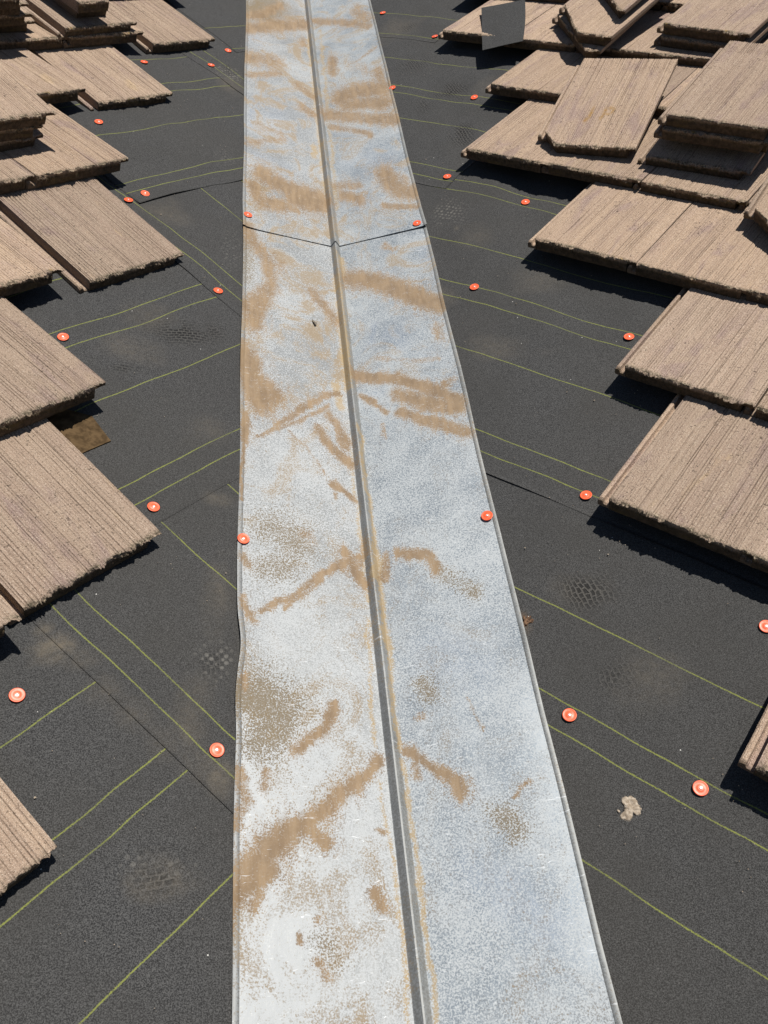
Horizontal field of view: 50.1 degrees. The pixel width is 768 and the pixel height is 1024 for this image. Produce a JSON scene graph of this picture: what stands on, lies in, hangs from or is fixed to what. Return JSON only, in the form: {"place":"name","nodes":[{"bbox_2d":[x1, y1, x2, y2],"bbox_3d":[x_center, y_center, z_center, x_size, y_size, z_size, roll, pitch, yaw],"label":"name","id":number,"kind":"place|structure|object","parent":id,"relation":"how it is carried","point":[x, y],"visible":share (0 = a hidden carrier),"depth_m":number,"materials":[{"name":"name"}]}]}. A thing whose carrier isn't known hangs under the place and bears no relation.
{"place":"outdoors","nodes":[
{"label":"outdoors","id":0,"kind":"place"},
{"bbox_2d":[461,36,767,317],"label":"roof slope","id":1,"kind":"structure","parent":0,"point":[552,185],"depth_m":2.59,"materials":[{"name":"black fabric"}]},
{"bbox_2d":[242,0,426,245],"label":"valley flashing","id":2,"kind":"object","parent":1,"relation":"on","point":[326,161],"visible":1,"depth_m":2.98,"materials":[{"name":"metal"}]},
{"bbox_2d":[244,212,251,216],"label":"capped nail","id":3,"kind":"object","parent":2,"relation":"on","point":[248,214],"visible":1,"depth_m":2.52,"materials":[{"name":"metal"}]},
{"bbox_2d":[413,220,420,225],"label":"capped nail","id":4,"kind":"object","parent":2,"relation":"on","point":[416,222],"visible":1,"depth_m":2.54,"materials":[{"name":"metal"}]},
{"bbox_2d":[370,0,488,42],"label":"underlayment sheet","id":5,"kind":"object","parent":1,"relation":"on","point":[423,20],"visible":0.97,"depth_m":3.51,"materials":[{"name":"black fabric"}]},
{"bbox_2d":[380,37,535,187],"bbox_3d":[-0.071,-1.679,3.220,1.473,0.375,0.958,26,42,30],"label":"underlayment sheet","id":6,"kind":"object","parent":1,"relation":"on","point":[439,83],"visible":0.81,"depth_m":3.03,"materials":[{"name":"black fabric"}]},
{"bbox_2d":[438,0,557,46],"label":"roof tile","id":7,"kind":"object","parent":1,"relation":"on","point":[467,28],"visible":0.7,"depth_m":3.21,"materials":[{"name":"concrete"}]},
{"bbox_2d":[481,0,524,50],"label":"felt scrap","id":8,"kind":"object","parent":7,"relation":"on","point":[504,23],"visible":1,"depth_m":3.13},
{"bbox_2d":[525,0,568,3],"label":"roof tile","id":9,"kind":"object","parent":7,"relation":"on","point":[558,1],"visible":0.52,"depth_m":3.24,"materials":[{"name":"concrete"}]},
{"bbox_2d":[461,99,559,172],"bbox_3d":[0.497,-1.235,2.675,0.325,0.039,0.430,26,57,30],"label":"roof tile","id":10,"kind":"object","parent":1,"relation":"on","point":[511,140],"visible":0.68,"depth_m":2.63,"materials":[{"name":"concrete"}]},
{"bbox_2d":[485,49,613,102],"bbox_3d":[0.606,-1.564,2.909,0.325,0.039,0.429,26,57,30],"label":"roof tile","id":11,"kind":"object","parent":10,"relation":"on","point":[542,74],"visible":0.71,"depth_m":2.86,"materials":[{"name":"concrete"}]},
{"bbox_2d":[504,3,575,52],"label":"roof tile","id":12,"kind":"object","parent":11,"relation":"on","point":[542,31],"visible":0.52,"depth_m":3.04,"materials":[{"name":"concrete"}]},
{"bbox_2d":[615,57,698,102],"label":"roof tile","id":13,"kind":"object","parent":10,"relation":"on","point":[680,74],"visible":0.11,"depth_m":2.69,"materials":[{"name":"concrete"}]},
{"bbox_2d":[415,174,767,590],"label":"underlayment sheet","id":14,"kind":"object","parent":1,"relation":"on","point":[532,354],"visible":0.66,"depth_m":2.10,"materials":[{"name":"black fabric"}]},
{"bbox_2d":[470,284,478,289],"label":"capped nail","id":15,"kind":"object","parent":14,"relation":"on","point":[474,286],"visible":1,"depth_m":2.30,"materials":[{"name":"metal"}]},
{"bbox_2d":[521,199,529,204],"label":"capped nail","id":16,"kind":"object","parent":14,"relation":"on","point":[525,201],"visible":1,"depth_m":2.51,"materials":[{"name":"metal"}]},
{"bbox_2d":[580,490,591,498],"bbox_3d":[0.439,-0.037,1.787,0.024,0.010,0.026,-20,41,-28],"label":"capped nail","id":17,"kind":"object","parent":14,"relation":"on","point":[586,494],"visible":1,"depth_m":1.79,"materials":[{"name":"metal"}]},
{"bbox_2d":[624,333,633,339],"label":"capped nail","id":18,"kind":"object","parent":14,"relation":"on","point":[628,336],"visible":1,"depth_m":2.07,"materials":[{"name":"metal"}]},
{"bbox_2d":[598,394,767,560],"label":"roof tile","id":19,"kind":"object","parent":14,"relation":"on","point":[694,470],"visible":0.94,"depth_m":1.69,"materials":[{"name":"concrete"}]},
{"bbox_2d":[615,288,767,411],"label":"roof tile","id":20,"kind":"object","parent":19,"relation":"on","point":[710,347],"visible":0.95,"depth_m":1.90,"materials":[{"name":"concrete"}]},
{"bbox_2d":[627,202,767,299],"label":"roof tile","id":21,"kind":"object","parent":20,"relation":"on","point":[713,249],"visible":0.88,"depth_m":2.11,"materials":[{"name":"concrete"}]},
{"bbox_2d":[743,390,767,421],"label":"roof tile","id":22,"kind":"object","parent":19,"relation":"on","point":[760,411],"visible":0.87,"depth_m":1.76,"materials":[{"name":"concrete"}]},
{"bbox_2d":[740,265,767,305],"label":"roof tile","id":23,"kind":"object","parent":22,"relation":"on","point":[760,293],"visible":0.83,"depth_m":1.98,"materials":[{"name":"concrete"}]},
{"bbox_2d":[743,177,767,232],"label":"roof tile","id":24,"kind":"object","parent":23,"relation":"on","point":[756,210],"visible":1,"depth_m":2.12,"materials":[{"name":"concrete"}]},
{"bbox_2d":[738,193,756,211],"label":"roof tile","id":25,"kind":"object","parent":24,"relation":"on","point":[742,207],"visible":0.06,"depth_m":2.21,"materials":[{"name":"concrete"}]},
{"bbox_2d":[738,532,767,572],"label":"roof tile","id":26,"kind":"object","parent":14,"relation":"on","point":[759,560],"visible":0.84,"depth_m":1.54,"materials":[{"name":"concrete"}]},
{"bbox_2d":[528,182,692,271],"bbox_3d":[0.652,-0.827,2.312,0.325,0.039,0.429,26,57,30],"label":"roof tile","id":27,"kind":"object","parent":1,"relation":"on","point":[613,226],"visible":0.87,"depth_m":2.27,"materials":[{"name":"concrete"}]},
{"bbox_2d":[541,116,658,188],"bbox_3d":[0.732,-1.126,2.530,0.325,0.039,0.430,26,57,30],"label":"roof tile","id":28,"kind":"object","parent":27,"relation":"on","point":[629,171],"visible":0.45,"depth_m":2.44,"materials":[{"name":"concrete"}]},
{"bbox_2d":[538,58,677,157],"bbox_3d":[0.684,-1.258,2.553,0.325,0.039,0.431,16,66,26],"label":"roof tile","id":29,"kind":"object","parent":28,"relation":"on","point":[606,107],"visible":1,"depth_m":2.53,"materials":[{"name":"concrete"}]},
{"bbox_2d":[633,151,767,209],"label":"roof tile","id":30,"kind":"object","parent":27,"relation":"on","point":[732,194],"visible":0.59,"depth_m":2.28,"materials":[{"name":"concrete"}]},
{"bbox_2d":[637,138,767,179],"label":"roof tile","id":31,"kind":"object","parent":30,"relation":"on","point":[707,160],"visible":0.46,"depth_m":2.32,"materials":[{"name":"concrete"}]},
{"bbox_2d":[760,146,767,152],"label":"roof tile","id":32,"kind":"object","parent":31,"relation":"on","point":[764,149],"depth_m":2.26,"materials":[{"name":"concrete"}]},
{"bbox_2d":[654,125,767,153],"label":"roof tile","id":33,"kind":"object","parent":32,"relation":"on","point":[697,137],"visible":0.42,"depth_m":2.26,"materials":[{"name":"concrete"}]},
{"bbox_2d":[658,40,767,140],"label":"roof tile","id":34,"kind":"object","parent":33,"relation":"on","point":[725,91],"visible":1,"depth_m":2.29,"materials":[{"name":"concrete"}]},
{"bbox_2d":[575,10,674,58],"bbox_3d":[0.918,-1.732,2.965,0.325,0.039,0.429,26,57,30],"label":"roof tile","id":35,"kind":"object","parent":1,"relation":"on","point":[636,40],"visible":0.48,"depth_m":2.88,"materials":[{"name":"concrete"}]},
{"bbox_2d":[552,0,659,57],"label":"roof tile","id":36,"kind":"object","parent":35,"relation":"on","point":[584,49],"visible":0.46,"depth_m":2.87,"materials":[{"name":"concrete"}]},
{"bbox_2d":[559,0,658,45],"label":"roof tile","id":37,"kind":"object","parent":36,"relation":"on","point":[597,22],"visible":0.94,"depth_m":2.84,"materials":[{"name":"concrete"}]},
{"bbox_2d":[605,0,641,18],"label":"roof tile","id":38,"kind":"object","parent":37,"relation":"on","point":[620,8],"visible":1,"depth_m":2.81,"materials":[{"name":"concrete"}]},
{"bbox_2d":[486,473,767,1023],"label":"underlayment sheet","id":39,"kind":"object","parent":1,"relation":"on","point":[650,661],"visible":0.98,"depth_m":1.44,"materials":[{"name":"black fabric"}]},
{"bbox_2d":[34,23,754,1008],"bbox_3d":[-0.382,-0.585,1.960,4.559,1.262,4.323,-16,39,-24],"label":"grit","id":40,"kind":"object","parent":39,"relation":"on","point":[524,547],"visible":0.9,"depth_m":1.71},
{"bbox_2d":[523,616,533,626],"bbox_3d":[0.283,0.221,1.631,0.023,0.016,0.037,16,38,19],"label":"dirt clump","id":41,"kind":"object","parent":39,"relation":"on","point":[527,620],"visible":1,"depth_m":1.63,"materials":[{"name":"brown soil"}]},
{"bbox_2d":[562,708,576,721],"bbox_3d":[0.337,0.369,1.494,0.026,0.003,0.026,14,58,21],"label":"capped nail","id":42,"kind":"object","parent":39,"relation":"on","point":[569,714],"visible":1,"depth_m":1.49,"materials":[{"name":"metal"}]},
{"bbox_2d":[619,796,641,820],"bbox_3d":[0.414,0.498,1.378,0.034,0.018,0.042,11,36,12],"label":"mortar lump","id":43,"kind":"object","parent":39,"relation":"on","point":[631,805],"visible":1,"depth_m":1.37,"materials":[{"name":"beige concrete"}]},
{"bbox_2d":[692,780,708,795],"bbox_3d":[0.528,0.461,1.371,0.026,0.003,0.026,7,58,13],"label":"capped nail","id":44,"kind":"object","parent":39,"relation":"on","point":[700,788],"visible":1,"depth_m":1.37,"materials":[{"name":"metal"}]},
{"bbox_2d":[738,705,767,781],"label":"roof tile","id":45,"kind":"object","parent":39,"relation":"on","point":[753,760],"visible":1,"depth_m":1.34,"materials":[{"name":"concrete"}]},
{"bbox_2d":[759,620,767,632],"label":"capped nail","id":46,"kind":"object","parent":39,"relation":"on","point":[763,625],"visible":1,"depth_m":1.52,"materials":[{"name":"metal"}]},
{"bbox_2d":[653,67,702,116],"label":"roof tile","id":47,"kind":"object","parent":1,"relation":"on","point":[666,102],"visible":0.06,"depth_m":2.60,"materials":[{"name":"concrete"}]},
{"bbox_2d":[649,31,767,66],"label":"roof tile","id":48,"kind":"object","parent":47,"relation":"on","point":[692,58],"visible":0.26,"depth_m":2.74,"materials":[{"name":"concrete"}]},
{"bbox_2d":[654,22,767,53],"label":"roof tile","id":49,"kind":"object","parent":48,"relation":"on","point":[686,43],"visible":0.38,"depth_m":2.73,"materials":[{"name":"concrete"}]},
{"bbox_2d":[661,0,688,11],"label":"roof tile","id":50,"kind":"object","parent":49,"relation":"on","point":[673,5],"visible":0.2,"depth_m":2.99,"materials":[{"name":"concrete"}]},
{"bbox_2d":[657,0,767,42],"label":"roof tile","id":51,"kind":"object","parent":49,"relation":"on","point":[726,21],"visible":0.99,"depth_m":2.71,"materials":[{"name":"concrete"}]},
{"bbox_2d":[760,37,767,43],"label":"roof tile","id":52,"kind":"object","parent":47,"relation":"on","point":[765,41],"visible":0.07,"depth_m":2.75,"materials":[{"name":"concrete"}]},
{"bbox_2d":[650,0,670,10],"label":"roof tile","id":53,"kind":"object","parent":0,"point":[659,5],"visible":0.24,"depth_m":3.01,"materials":[{"name":"concrete"}]},
{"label":"roof slope","id":54,"kind":"structure","parent":0,"visible":0},
{"bbox_2d":[0,152,34,193],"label":"roof tile","id":55,"kind":"object","parent":54,"relation":"on","point":[14,175],"visible":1,"depth_m":2.18,"materials":[{"name":"concrete"}]},
{"bbox_2d":[0,129,42,151],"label":"roof tile","id":56,"kind":"object","parent":55,"relation":"on","point":[16,144],"visible":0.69,"depth_m":2.26,"materials":[{"name":"concrete"}]},
{"bbox_2d":[0,125,42,141],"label":"roof tile","id":57,"kind":"object","parent":56,"relation":"on","point":[16,134],"visible":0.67,"depth_m":2.23,"materials":[{"name":"concrete"}]},
{"bbox_2d":[0,62,56,130],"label":"roof tile","id":58,"kind":"object","parent":57,"relation":"on","point":[22,105],"visible":1,"depth_m":2.23,"materials":[{"name":"concrete"}]},
{"bbox_2d":[62,26,143,47],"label":"roof tile","id":59,"kind":"object","parent":54,"relation":"on","point":[130,36],"visible":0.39,"depth_m":2.86,"materials":[{"name":"concrete"}]},
{"bbox_2d":[24,0,136,38],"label":"roof tile","id":60,"kind":"object","parent":59,"relation":"on","point":[52,17],"visible":0.84,"depth_m":2.79,"materials":[{"name":"concrete"}]},
{"bbox_2d":[52,0,106,18],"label":"roof tile","id":61,"kind":"object","parent":60,"relation":"on","point":[74,13],"visible":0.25,"depth_m":2.81,"materials":[{"name":"concrete"}]},
{"bbox_2d":[60,0,108,12],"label":"roof tile","id":62,"kind":"object","parent":61,"relation":"on","point":[82,6],"visible":1,"depth_m":2.75,"materials":[{"name":"concrete"}]},
{"bbox_2d":[0,617,232,1023],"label":"underlayment sheet","id":63,"kind":"object","parent":54,"relation":"on","point":[148,893],"visible":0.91,"depth_m":1.26,"materials":[{"name":"black fabric"}]},
{"bbox_2d":[0,596,21,637],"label":"roof tile","id":64,"kind":"object","parent":63,"relation":"on","point":[8,614],"visible":1,"depth_m":1.38,"materials":[{"name":"concrete"}]},
{"bbox_2d":[9,688,24,701],"bbox_3d":[-0.612,0.305,1.371,0.026,0.002,0.026,37,46,4],"label":"capped nail","id":65,"kind":"object","parent":63,"relation":"on","point":[16,694],"visible":1,"depth_m":1.37,"materials":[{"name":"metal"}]},
{"bbox_2d":[0,778,56,896],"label":"roof tile","id":66,"kind":"object","parent":63,"relation":"on","point":[27,844],"visible":1,"depth_m":1.20,"materials":[{"name":"concrete"}]},
{"bbox_2d":[27,478,240,813],"bbox_3d":[-0.414,-0.105,1.825,1.849,0.719,1.010,23,40,27],"label":"underlayment sheet","id":67,"kind":"object","parent":54,"relation":"on","point":[159,646],"visible":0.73,"depth_m":1.52,"materials":[{"name":"black fabric"}]},
{"bbox_2d":[0,418,161,624],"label":"roof tile","id":68,"kind":"object","parent":67,"relation":"on","point":[72,517],"visible":0.97,"depth_m":1.58,"materials":[{"name":"concrete"}]},
{"bbox_2d":[5,261,241,525],"bbox_3d":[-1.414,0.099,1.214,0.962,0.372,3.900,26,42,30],"label":"underlayment sheet","id":69,"kind":"object","parent":67,"relation":"on","point":[147,348],"visible":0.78,"depth_m":1.96,"materials":[{"name":"black fabric"}]},
{"bbox_2d":[0,296,105,436],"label":"roof tile","id":70,"kind":"object","parent":69,"relation":"on","point":[44,374],"visible":1,"depth_m":1.76,"materials":[{"name":"concrete"}]},
{"bbox_2d":[0,218,63,296],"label":"roof tile","id":71,"kind":"object","parent":70,"relation":"on","point":[25,264],"visible":1,"depth_m":1.97,"materials":[{"name":"concrete"}]},
{"bbox_2d":[57,333,68,340],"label":"capped nail","id":72,"kind":"object","parent":69,"relation":"on","point":[63,336],"visible":1,"depth_m":1.93,"materials":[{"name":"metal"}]},
{"bbox_2d":[47,409,110,453],"bbox_3d":[-0.675,-0.194,1.780,0.108,0.076,0.177,-23,42,-31],"label":"brown board","id":73,"kind":"object","parent":69,"relation":"on","point":[82,433],"visible":0.67,"depth_m":1.78,"materials":[{"name":"brown wood"}]},
{"bbox_2d":[0,177,183,293],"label":"roof tile","id":74,"kind":"object","parent":69,"relation":"on","point":[89,233],"visible":0.94,"depth_m":2.17,"materials":[{"name":"concrete"}]},
{"bbox_2d":[4,103,127,188],"bbox_3d":[-1.002,-1.067,2.360,0.429,0.039,0.325,38,47,19],"label":"roof tile","id":75,"kind":"object","parent":74,"relation":"on","point":[65,148],"visible":0.69,"depth_m":2.33,"materials":[{"name":"concrete"}]},
{"bbox_2d":[147,502,159,510],"bbox_3d":[-0.478,-0.012,1.706,0.026,0.002,0.026,2,50,-27],"label":"capped nail","id":76,"kind":"object","parent":69,"relation":"on","point":[153,506],"visible":1,"depth_m":1.71,"materials":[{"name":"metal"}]},
{"bbox_2d":[210,743,223,756],"bbox_3d":[-0.287,0.410,1.415,0.026,0.002,0.026,-24,67,-39],"label":"capped nail","id":77,"kind":"object","parent":67,"relation":"on","point":[216,749],"visible":1,"depth_m":1.42,"materials":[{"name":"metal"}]},
{"bbox_2d":[109,0,214,53],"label":"roof tile","id":78,"kind":"object","parent":54,"relation":"on","point":[163,26],"visible":0.89,"depth_m":3.14,"materials":[{"name":"concrete"}]},
{"bbox_2d":[93,175,242,316],"bbox_3d":[-0.502,-1.100,2.664,1.743,0.683,1.025,23,40,27],"label":"underlayment sheet","id":79,"kind":"object","parent":54,"relation":"on","point":[209,219],"visible":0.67,"depth_m":2.39,"materials":[{"name":"black fabric"}]},
{"bbox_2d":[124,198,132,201],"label":"capped nail","id":80,"kind":"object","parent":79,"relation":"on","point":[128,199],"visible":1,"depth_m":2.38,"materials":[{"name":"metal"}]},
{"bbox_2d":[51,43,243,202],"bbox_3d":[-0.713,-1.499,2.920,0.993,0.384,1.216,26,42,30],"label":"underlayment sheet","id":81,"kind":"object","parent":79,"relation":"on","point":[166,147],"visible":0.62,"depth_m":2.69,"materials":[{"name":"black fabric"}]},
{"bbox_2d":[0,48,85,103],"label":"roof tile","id":82,"kind":"object","parent":81,"relation":"on","point":[45,82],"visible":0.65,"depth_m":2.56,"materials":[{"name":"concrete"}]},
{"bbox_2d":[0,22,70,49],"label":"roof tile","id":83,"kind":"object","parent":82,"relation":"on","point":[36,36],"visible":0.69,"depth_m":2.69,"materials":[{"name":"concrete"}]},
{"bbox_2d":[0,17,34,32],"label":"roof tile","id":84,"kind":"object","parent":83,"relation":"on","point":[18,28],"visible":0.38,"depth_m":2.67,"materials":[{"name":"concrete"}]},
{"bbox_2d":[0,7,31,26],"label":"roof tile","id":85,"kind":"object","parent":84,"relation":"on","point":[11,20],"visible":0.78,"depth_m":2.61,"materials":[{"name":"concrete"}]},
{"bbox_2d":[0,0,28,14],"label":"roof tile","id":86,"kind":"object","parent":85,"relation":"on","point":[22,3],"visible":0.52,"depth_m":2.58,"materials":[{"name":"concrete"}]},
{"bbox_2d":[0,0,19,9],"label":"roof tile","id":87,"kind":"object","parent":86,"relation":"on","point":[8,4],"visible":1,"depth_m":2.51,"materials":[{"name":"concrete"}]},
{"bbox_2d":[94,119,102,123],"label":"capped nail","id":88,"kind":"object","parent":81,"relation":"on","point":[98,121],"visible":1,"depth_m":2.58,"materials":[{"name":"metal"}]},
{"bbox_2d":[29,44,172,110],"bbox_3d":[-0.977,-1.483,2.772,0.432,0.039,0.325,42,48,15],"label":"roof tile","id":89,"kind":"object","parent":81,"relation":"on","point":[109,76],"visible":0.83,"depth_m":2.75,"materials":[{"name":"concrete"}]},
{"bbox_2d":[141,190,149,195],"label":"capped nail","id":90,"kind":"object","parent":81,"relation":"on","point":[145,193],"visible":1,"depth_m":2.42,"materials":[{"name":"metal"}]},
{"bbox_2d":[213,288,222,292],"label":"capped nail","id":91,"kind":"object","parent":79,"relation":"on","point":[217,290],"visible":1,"depth_m":2.24,"materials":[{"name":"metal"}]},
{"bbox_2d":[163,0,244,94],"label":"underlayment sheet","id":92,"kind":"object","parent":54,"relation":"on","point":[228,68],"visible":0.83,"depth_m":3.16,"materials":[{"name":"black fabric"}]},
{"bbox_2d":[166,0,245,52],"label":"underlayment sheet","id":93,"kind":"object","parent":92,"relation":"on","point":[224,21],"visible":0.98,"depth_m":3.42,"materials":[{"name":"black fabric"}]},
{"bbox_2d":[232,198,622,1023],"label":"valley flashing","id":94,"kind":"object","parent":54,"relation":"on","point":[406,848],"visible":1,"depth_m":1.54,"materials":[{"name":"metal"}]},
{"bbox_2d":[237,533,249,543],"bbox_3d":[-0.293,0.055,1.717,0.026,0.003,0.026,34,46,1],"label":"capped nail","id":95,"kind":"object","parent":94,"relation":"on","point":[243,538],"visible":1,"depth_m":1.72,"materials":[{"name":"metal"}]},
{"bbox_2d":[481,511,492,519],"bbox_3d":[0.225,0.007,1.800,0.026,0.002,0.026,5,58,21],"label":"capped nail","id":96,"kind":"object","parent":94,"relation":"on","point":[486,515],"visible":1,"depth_m":1.80,"materials":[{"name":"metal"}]}
]}

